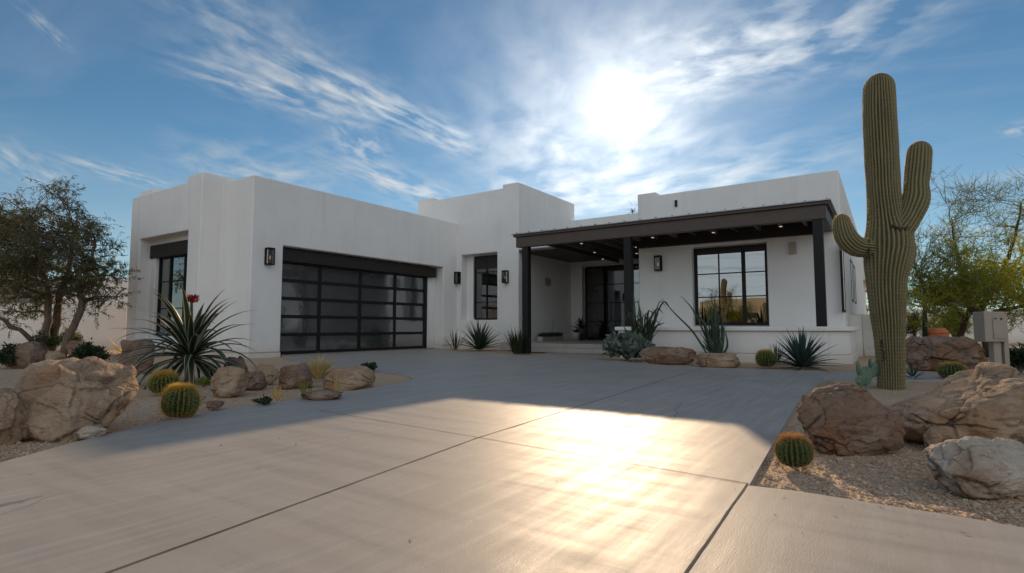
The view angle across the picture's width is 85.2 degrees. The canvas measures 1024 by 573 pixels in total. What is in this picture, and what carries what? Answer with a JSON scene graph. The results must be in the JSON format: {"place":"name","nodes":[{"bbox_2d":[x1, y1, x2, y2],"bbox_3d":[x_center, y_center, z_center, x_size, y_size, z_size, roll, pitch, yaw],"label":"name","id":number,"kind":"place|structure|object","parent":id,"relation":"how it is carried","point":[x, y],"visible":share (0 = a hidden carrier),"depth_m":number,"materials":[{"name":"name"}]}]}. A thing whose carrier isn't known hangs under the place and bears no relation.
{"place":"outdoors","nodes":[
{"label":"outdoors","id":0,"kind":"place"},
{"bbox_2d":[0,348,1023,572],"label":"driveway","id":1,"kind":"structure","parent":0,"point":[121,498],"depth_m":2.58,"materials":[{"name":"concrete"}]},
{"bbox_2d":[105,438,475,572],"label":"driveway joint","id":2,"kind":"object","parent":1,"relation":"on","point":[268,513],"visible":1,"depth_m":2.18,"materials":[{"name":"grey concrete"}]},
{"bbox_2d":[360,362,378,370],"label":"shrub","id":3,"kind":"object","parent":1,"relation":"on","point":[372,366],"visible":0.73,"depth_m":9.41,"materials":[{"name":"green plant"}]},
{"bbox_2d":[322,410,744,482],"bbox_3d":[-0.307,1.029,3.852,3.725,0.001,0.009,-3,-5,39],"label":"driveway joint","id":4,"kind":"object","parent":1,"relation":"on","point":[556,450],"visible":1,"depth_m":3.32,"materials":[{"name":"grey concrete"}]},
{"bbox_2d":[477,367,702,437],"bbox_3d":[1.651,1.262,7.043,0.011,0.001,7.600,-2,-5,30],"label":"driveway joint","id":5,"kind":"object","parent":1,"relation":"on","point":[571,408],"visible":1,"depth_m":5.00,"materials":[{"name":"grey concrete"}]},
{"bbox_2d":[684,483,748,572],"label":"driveway joint","id":6,"kind":"object","parent":1,"relation":"on","point":[705,543],"visible":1,"depth_m":2.02,"materials":[{"name":"grey concrete"}]},
{"bbox_2d":[0,343,1023,526],"bbox_3d":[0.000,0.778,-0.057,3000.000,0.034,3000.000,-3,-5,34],"label":"ground","id":7,"kind":"structure","parent":0,"point":[277,363],"depth_m":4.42,"materials":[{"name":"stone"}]},
{"bbox_2d":[0,341,18,367],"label":"shrub","id":8,"kind":"object","parent":7,"relation":"on","point":[7,355],"visible":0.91,"depth_m":10.26,"materials":[{"name":"green plant"}]},
{"bbox_2d":[0,388,28,444],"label":"boulder","id":9,"kind":"object","parent":7,"relation":"on","point":[13,416],"visible":0.78,"depth_m":3.66,"materials":[{"name":"stone"}]},
{"bbox_2d":[0,281,44,302],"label":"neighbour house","id":10,"kind":"structure","parent":7,"relation":"on","point":[27,299],"depth_m":40.38,"materials":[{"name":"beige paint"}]},
{"bbox_2d":[9,341,44,368],"bbox_3d":[-9.200,1.325,10.535,0.562,0.587,0.480,-3,-5,34],"label":"boulder","id":11,"kind":"object","parent":7,"relation":"on","point":[28,353],"visible":0.69,"depth_m":10.40,"materials":[{"name":"brown stone"}]},
{"bbox_2d":[31,324,61,349],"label":"shrub","id":12,"kind":"object","parent":7,"relation":"on","point":[53,342],"visible":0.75,"depth_m":14.45,"materials":[{"name":"green plant"}]},
{"bbox_2d":[45,351,65,360],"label":"rock","id":13,"kind":"object","parent":7,"relation":"on","point":[54,355],"visible":0.61,"depth_m":11.97,"materials":[{"name":"stone"}]},
{"bbox_2d":[0,303,126,349],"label":"garden wall","id":14,"kind":"structure","parent":7,"relation":"on","point":[104,333],"depth_m":19.45,"materials":[{"name":"paint"}]},
{"bbox_2d":[0,174,141,355],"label":"acacia tree","id":15,"kind":"object","parent":7,"relation":"on","point":[21,267],"visible":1,"depth_m":14.07,"materials":[{"name":"green plant"}]},
{"bbox_2d":[0,317,44,341],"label":"dead branch","id":16,"kind":"object","parent":15,"relation":"on","point":[24,333],"visible":0.98,"depth_m":12.53,"materials":[{"name":"brown wood"}]},
{"bbox_2d":[59,325,84,342],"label":"shrub","id":17,"kind":"object","parent":7,"relation":"on","point":[77,336],"visible":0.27,"depth_m":15.70,"materials":[{"name":"green plant"}]},
{"bbox_2d":[10,356,137,442],"bbox_3d":[-3.236,0.837,4.037,0.789,0.646,0.768,-3,-5,34],"label":"boulder","id":18,"kind":"object","parent":7,"relation":"on","point":[65,400],"visible":0.78,"depth_m":3.86,"materials":[{"name":"stone"}]},
{"bbox_2d":[66,340,92,354],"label":"boulder","id":19,"kind":"object","parent":7,"relation":"on","point":[72,344],"visible":0.25,"depth_m":13.63,"materials":[{"name":"brown stone"}]},
{"bbox_2d":[65,337,111,359],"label":"shrub","id":20,"kind":"object","parent":7,"relation":"on","point":[83,351],"visible":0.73,"depth_m":10.28,"materials":[{"name":"green plant"}]},
{"bbox_2d":[52,277,128,302],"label":"neighbour house","id":21,"kind":"structure","parent":7,"relation":"on","point":[124,298],"depth_m":42.93,"materials":[{"name":"paint"}]},
{"bbox_2d":[75,426,105,438],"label":"rock","id":22,"kind":"object","parent":7,"relation":"on","point":[86,432],"visible":0.98,"depth_m":3.78,"materials":[{"name":"beige stone"}]},
{"bbox_2d":[107,340,124,351],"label":"grass tuft","id":23,"kind":"object","parent":7,"relation":"on","point":[117,348],"visible":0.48,"depth_m":16.24,"materials":[{"name":"yellow plant"}]},
{"bbox_2d":[118,339,154,373],"bbox_3d":[-6.318,1.216,9.382,0.534,0.673,0.431,2,-5,-26],"label":"boulder","id":24,"kind":"object","parent":7,"relation":"on","point":[145,364],"visible":0.48,"depth_m":9.26,"materials":[{"name":"brown stone"}]},
{"bbox_2d":[145,369,180,394],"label":"barrel cactus","id":25,"kind":"object","parent":7,"relation":"on","point":[159,380],"visible":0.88,"depth_m":6.28,"materials":[{"name":"green plant"}]},
{"bbox_2d":[157,382,204,419],"bbox_3d":[-2.779,0.958,4.672,0.388,0.344,0.382,-4,-10,34],"label":"barrel cactus","id":26,"kind":"object","parent":7,"relation":"on","point":[177,399],"visible":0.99,"depth_m":4.59,"materials":[{"name":"green plant"}]},
{"bbox_2d":[112,286,256,389],"bbox_3d":[-4.574,0.929,7.769,1.880,1.823,2.001,2,-5,-27],"label":"yucca","id":27,"kind":"object","parent":7,"relation":"on","point":[188,335],"visible":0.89,"depth_m":7.58,"materials":[{"name":"green plant"}]},
{"bbox_2d":[194,376,210,386],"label":"shrub","id":28,"kind":"object","parent":7,"relation":"on","point":[204,382],"visible":0.96,"depth_m":7.00,"materials":[{"name":"green plant"}]},
{"bbox_2d":[206,400,224,408],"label":"rock","id":29,"kind":"object","parent":7,"relation":"on","point":[214,404],"visible":1,"depth_m":5.19,"materials":[{"name":"brown stone"}]},
{"bbox_2d":[210,366,246,397],"bbox_3d":[-3.205,1.089,6.353,0.370,0.369,0.354,-3,-5,34],"label":"boulder","id":30,"kind":"object","parent":7,"relation":"on","point":[228,381],"visible":0.99,"depth_m":6.24,"materials":[{"name":"stone"}]},
{"bbox_2d":[224,356,247,371],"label":"rock","id":31,"kind":"object","parent":7,"relation":"on","point":[240,361],"visible":0.41,"depth_m":8.10,"materials":[{"name":"brown stone"}]},
{"bbox_2d":[245,370,267,389],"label":"rock","id":32,"kind":"object","parent":7,"relation":"on","point":[256,380],"visible":0.8,"depth_m":6.81,"materials":[{"name":"brown stone"}]},
{"bbox_2d":[250,395,271,404],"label":"groundcover plant","id":33,"kind":"object","parent":7,"relation":"on","point":[264,400],"visible":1,"depth_m":5.38,"materials":[{"name":"green plant"}]},
{"bbox_2d":[255,363,278,385],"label":"rock","id":34,"kind":"object","parent":7,"relation":"on","point":[271,372],"visible":0.7,"depth_m":7.47,"materials":[{"name":"stone"}]},
{"bbox_2d":[270,384,283,400],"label":"shoots","id":35,"kind":"object","parent":7,"relation":"on","point":[276,396],"visible":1,"depth_m":5.68,"materials":[{"name":"plant"}]},
{"bbox_2d":[279,363,312,389],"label":"boulder","id":36,"kind":"object","parent":7,"relation":"on","point":[289,375],"visible":0.88,"depth_m":6.94,"materials":[{"name":"brown stone"}]},
{"bbox_2d":[295,375,321,392],"bbox_3d":[-2.280,1.071,6.159,0.262,0.258,0.288,-1,-4,14],"label":"sprout","id":37,"kind":"object","parent":7,"relation":"on","point":[302,386],"visible":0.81,"depth_m":6.16,"materials":[{"name":"green plant"}]},
{"bbox_2d":[302,353,336,379],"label":"grass tuft","id":38,"kind":"object","parent":7,"relation":"on","point":[318,371],"visible":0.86,"depth_m":7.94,"materials":[{"name":"yellow plant"}]},
{"bbox_2d":[300,390,342,399],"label":"boulder","id":39,"kind":"object","parent":7,"relation":"on","point":[321,394],"visible":0.95,"depth_m":5.72,"materials":[{"name":"brown stone"}]},
{"bbox_2d":[331,376,342,390],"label":"grass tuft","id":40,"kind":"object","parent":7,"relation":"on","point":[336,388],"visible":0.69,"depth_m":6.16,"materials":[{"name":"yellow plant"}]},
{"bbox_2d":[323,365,374,389],"bbox_3d":[-2.056,1.163,6.994,0.644,0.326,0.358,0,-4,6],"label":"boulder","id":41,"kind":"object","parent":7,"relation":"on","point":[357,377],"visible":0.88,"depth_m":6.87,"materials":[{"name":"stone"}]},
{"bbox_2d":[445,328,467,349],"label":"reedy plant","id":42,"kind":"object","parent":7,"relation":"on","point":[456,345],"visible":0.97,"depth_m":18.20,"materials":[{"name":"green plant"}]},
{"bbox_2d":[457,320,502,350],"bbox_3d":[-1.104,1.550,18.275,1.965,1.042,1.799,4,-6,-41],"label":"agave","id":43,"kind":"object","parent":7,"relation":"on","point":[480,339],"visible":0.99,"depth_m":18.16,"materials":[{"name":"green plant"}]},
{"bbox_2d":[126,170,866,364],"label":"house","id":44,"kind":"structure","parent":7,"relation":"on","point":[763,263],"depth_m":15.61,"materials":[{"name":"white paint"}]},
{"bbox_2d":[156,255,186,335],"bbox_3d":[-9.345,0.207,15.649,2.420,2.360,0.070,-3,-5,34],"label":"window","id":45,"kind":"structure","parent":44,"relation":"in","point":[172,270],"depth_m":15.92,"materials":[{"name":"black glass"}]},
{"bbox_2d":[264,247,274,264],"bbox_3d":[-6.213,-0.772,14.282,0.180,0.440,0.185,-3,-5,34],"label":"wall lantern","id":46,"kind":"object","parent":44,"relation":"attached to","point":[269,257],"depth_m":14.23,"materials":[{"name":"black metal"}]},
{"bbox_2d":[280,262,426,354],"bbox_3d":[-4.732,0.747,17.352,0.068,2.510,6.020,-3,-5,34],"label":"garage door","id":47,"kind":"structure","parent":44,"relation":"in","point":[324,309],"depth_m":16.99,"materials":[{"name":"black glass"}]},
{"bbox_2d":[454,272,460,283],"bbox_3d":[-2.014,-0.319,20.515,0.180,0.440,0.185,-3,-5,34],"label":"wall lantern","id":48,"kind":"object","parent":44,"relation":"attached to","point":[457,277],"depth_m":20.46,"materials":[{"name":"black metal"}]},
{"bbox_2d":[474,255,496,319],"bbox_3d":[-0.869,0.033,20.291,1.220,2.340,0.070,-3,-5,34],"label":"window","id":49,"kind":"structure","parent":44,"relation":"in","point":[489,261],"depth_m":20.37,"materials":[{"name":"black metal"}]},
{"bbox_2d":[502,270,508,282],"bbox_3d":[-0.236,-0.340,19.343,0.185,0.440,0.180,-3,-5,34],"label":"wall lantern","id":50,"kind":"object","parent":44,"relation":"attached to","point":[505,276],"depth_m":19.29,"materials":[{"name":"black metal"}]},
{"bbox_2d":[536,317,563,340],"bbox_3d":[1.391,1.538,20.108,0.345,0.853,1.598,-3,-5,34],"label":"planter trough","id":51,"kind":"object","parent":44,"relation":"on","point":[551,336],"visible":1,"depth_m":19.97,"materials":[{"name":"concrete"}]},
{"bbox_2d":[572,329,581,340],"bbox_3d":[2.391,1.762,20.748,0.493,0.499,0.448,-3,-5,34],"label":"stone pot","id":52,"kind":"object","parent":44,"relation":"on","point":[575,335],"visible":1,"depth_m":20.61,"materials":[{"name":"grey stone"}]},
{"bbox_2d":[571,316,589,339],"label":"potted agave","id":53,"kind":"object","parent":44,"relation":"on","point":[581,327],"visible":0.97,"depth_m":20.93,"materials":[{"name":"green plant"}]},
{"bbox_2d":[585,264,638,339],"bbox_3d":[4.119,0.608,21.301,2.950,2.860,0.164,-3,-5,34],"label":"entry door","id":54,"kind":"structure","parent":44,"relation":"in","point":[605,275],"depth_m":21.68,"materials":[{"name":"black metal"}]},
{"bbox_2d":[654,255,661,270],"bbox_3d":[4.109,-0.653,15.655,0.181,0.430,0.176,-3,-5,34],"label":"wall lantern","id":55,"kind":"object","parent":44,"relation":"attached to","point":[657,262],"depth_m":15.60,"materials":[{"name":"black metal"}]},
{"bbox_2d":[694,243,768,324],"bbox_3d":[5.812,-0.025,14.804,1.860,2.100,0.070,-3,-5,34],"label":"window","id":56,"kind":"structure","parent":44,"relation":"in","point":[736,277],"depth_m":14.76,"materials":[{"name":"glass"}]},
{"bbox_2d":[839,247,845,311],"bbox_3d":[7.911,-0.184,13.314,0.050,1.600,0.717,-3,-5,34],"label":"window","id":57,"kind":"structure","parent":44,"relation":"in","point":[840,251],"depth_m":13.03,"materials":[{"name":"black metal"}]},
{"bbox_2d":[850,259,853,301],"bbox_3d":[10.174,-0.164,16.691,0.050,1.250,1.131,-3,-5,34],"label":"window","id":58,"kind":"structure","parent":44,"relation":"in","point":[850,259],"depth_m":16.73,"materials":[{"name":"grey glass"}]},
{"bbox_2d":[853,264,856,303],"bbox_3d":[11.151,-0.058,18.139,0.050,1.250,0.955,-3,-5,34],"label":"window","id":59,"kind":"structure","parent":44,"relation":"in","point":[853,264],"depth_m":17.78,"materials":[{"name":"grey glass"}]},
{"bbox_2d":[502,327,530,353],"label":"grass tuft","id":60,"kind":"object","parent":7,"relation":"on","point":[516,341],"visible":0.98,"depth_m":15.57,"materials":[{"name":"green plant"}]},
{"bbox_2d":[601,329,655,359],"bbox_3d":[2.626,1.326,12.671,1.384,0.714,1.141,-3,-5,34],"label":"shrub","id":61,"kind":"object","parent":7,"relation":"on","point":[629,344],"visible":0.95,"depth_m":12.49,"materials":[{"name":"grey plant"}]},
{"bbox_2d":[622,292,668,357],"bbox_3d":[3.138,0.908,13.133,1.146,1.569,0.852,0,-4,6],"label":"strap leaf plant","id":62,"kind":"object","parent":7,"relation":"on","point":[647,329],"visible":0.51,"depth_m":13.07,"materials":[{"name":"green plant"}]},
{"bbox_2d":[638,346,696,364],"bbox_3d":[3.227,1.452,11.575,0.733,0.416,1.148,-18,-19,77],"label":"boulder","id":63,"kind":"object","parent":7,"relation":"on","point":[661,355],"visible":0.91,"depth_m":11.33,"materials":[{"name":"brown stone"}]},
{"bbox_2d":[661,296,728,352],"bbox_3d":[4.071,0.916,12.402,1.430,1.402,0.345,-1,-4,13],"label":"tall succulent","id":64,"kind":"object","parent":7,"relation":"on","point":[714,340],"visible":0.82,"depth_m":12.29,"materials":[{"name":"green plant"}]},
{"bbox_2d":[693,352,740,367],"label":"boulder","id":65,"kind":"object","parent":7,"relation":"on","point":[723,360],"visible":0.91,"depth_m":10.67,"materials":[{"name":"stone"}]},
{"bbox_2d":[754,348,776,366],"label":"barrel cactus","id":66,"kind":"object","parent":7,"relation":"on","point":[765,358],"visible":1,"depth_m":10.48,"materials":[{"name":"green plant"}]},
{"bbox_2d":[770,344,791,363],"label":"agave","id":67,"kind":"object","parent":7,"relation":"on","point":[778,355],"visible":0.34,"depth_m":11.20,"materials":[{"name":"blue plant"}]},
{"bbox_2d":[770,431,817,469],"bbox_3d":[1.541,0.896,3.050,0.259,0.216,0.258,-6,-7,34],"label":"barrel cactus","id":68,"kind":"object","parent":7,"relation":"on","point":[795,449],"visible":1,"depth_m":3.00,"materials":[{"name":"green plant"}]},
{"bbox_2d":[770,326,848,371],"bbox_3d":[5.372,1.184,10.354,1.428,0.909,1.422,0,-4,1],"label":"agave","id":69,"kind":"object","parent":7,"relation":"on","point":[801,353],"visible":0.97,"depth_m":10.27,"materials":[{"name":"green plant"}]},
{"bbox_2d":[796,383,904,455],"bbox_3d":[2.113,0.859,3.510,0.636,0.489,0.352,0,-4,-1],"label":"boulder","id":70,"kind":"object","parent":7,"relation":"on","point":[841,419],"visible":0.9,"depth_m":3.39,"materials":[{"name":"brown stone"}]},
{"bbox_2d":[850,314,874,355],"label":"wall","id":71,"kind":"structure","parent":7,"relation":"on","point":[865,340],"depth_m":15.12,"materials":[{"name":"white paint"}]},
{"bbox_2d":[855,359,878,386],"bbox_3d":[4.450,1.076,6.970,0.539,0.342,0.089,2,-5,-29],"label":"prickly pear","id":72,"kind":"object","parent":7,"relation":"on","point":[867,374],"visible":1,"depth_m":6.93,"materials":[{"name":"green plant"}]},
{"bbox_2d":[831,72,933,389],"bbox_3d":[4.748,-0.701,7.179,1.244,4.264,0.627,0,-4,-1],"label":"saguaro","id":73,"kind":"object","parent":7,"relation":"on","point":[885,247],"visible":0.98,"depth_m":7.05,"materials":[{"name":"green plant"}]},
{"bbox_2d":[906,311,921,336],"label":"shrub","id":74,"kind":"object","parent":7,"relation":"on","point":[910,330],"visible":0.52,"depth_m":25.28,"materials":[{"name":"green plant"}]},
{"bbox_2d":[906,363,928,378],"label":"agave","id":75,"kind":"object","parent":7,"relation":"on","point":[911,374],"visible":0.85,"depth_m":7.99,"materials":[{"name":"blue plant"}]},
{"bbox_2d":[922,309,926,336],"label":"post cactus","id":76,"kind":"object","parent":7,"relation":"on","point":[924,330],"visible":0.33,"depth_m":20.41,"materials":[{"name":"green plant"}]},
{"bbox_2d":[909,311,950,333],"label":"shrub","id":77,"kind":"object","parent":7,"relation":"on","point":[930,322],"visible":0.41,"depth_m":24.59,"materials":[{"name":"green plant"}]},
{"bbox_2d":[924,427,943,447],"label":"rock","id":78,"kind":"object","parent":7,"relation":"on","point":[933,436],"visible":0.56,"depth_m":3.47,"materials":[{"name":"stone"}]},
{"bbox_2d":[927,328,949,336],"bbox_3d":[15.600,1.877,20.418,0.733,0.721,0.733,-3,-5,34],"label":"terracotta pot","id":79,"kind":"object","parent":7,"relation":"on","point":[937,332],"visible":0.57,"depth_m":20.18,"materials":[{"name":"orange ceramic"}]},
{"bbox_2d":[906,335,987,370],"bbox_3d":[7.894,1.248,10.040,1.576,0.725,0.773,1,-4,-16],"label":"boulder","id":80,"kind":"object","parent":7,"relation":"on","point":[930,353],"visible":0.7,"depth_m":9.82,"materials":[{"name":"brown stone"}]},
{"bbox_2d":[935,361,967,377],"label":"barrel cactus","id":81,"kind":"object","parent":7,"relation":"on","point":[945,369],"visible":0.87,"depth_m":8.05,"materials":[{"name":"green plant"}]},
{"bbox_2d":[884,361,1023,442],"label":"boulder","id":82,"kind":"object","parent":7,"relation":"on","point":[984,400],"visible":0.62,"depth_m":3.54,"materials":[{"name":"stone"}]},
{"bbox_2d":[935,304,973,336],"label":"shrub","id":83,"kind":"object","parent":7,"relation":"on","point":[955,328],"visible":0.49,"depth_m":22.96,"materials":[{"name":"green plant"}]},
{"bbox_2d":[906,309,1023,342],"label":"garden wall","id":84,"kind":"structure","parent":7,"relation":"on","point":[1016,334],"depth_m":26.91,"materials":[{"name":"paint"}]},
{"bbox_2d":[906,156,1023,356],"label":"palo verde","id":85,"kind":"object","parent":7,"relation":"on","point":[964,287],"visible":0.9,"depth_m":13.49,"materials":[{"name":"green plant"}]},
{"bbox_2d":[923,436,1023,499],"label":"boulder","id":86,"kind":"object","parent":7,"relation":"on","point":[970,467],"visible":0.99,"depth_m":2.52,"materials":[{"name":"grey stone"}]},
{"bbox_2d":[973,312,1009,367],"bbox_3d":[7.497,0.888,8.669,0.411,0.988,0.240,0,-4,0],"label":"utility box","id":87,"kind":"object","parent":7,"relation":"on","point":[991,328],"visible":0.88,"depth_m":8.61,"materials":[{"name":"beige metal"}]},
{"bbox_2d":[1009,341,1023,372],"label":"shrub","id":88,"kind":"object","parent":7,"relation":"on","point":[1016,358],"visible":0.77,"depth_m":9.12,"materials":[{"name":"green plant"}]},
{"bbox_2d":[0,0,1023,313],"label":"sky","id":89,"kind":"structure","parent":0,"point":[595,106],"materials":[{"name":"blue"}]}
]}

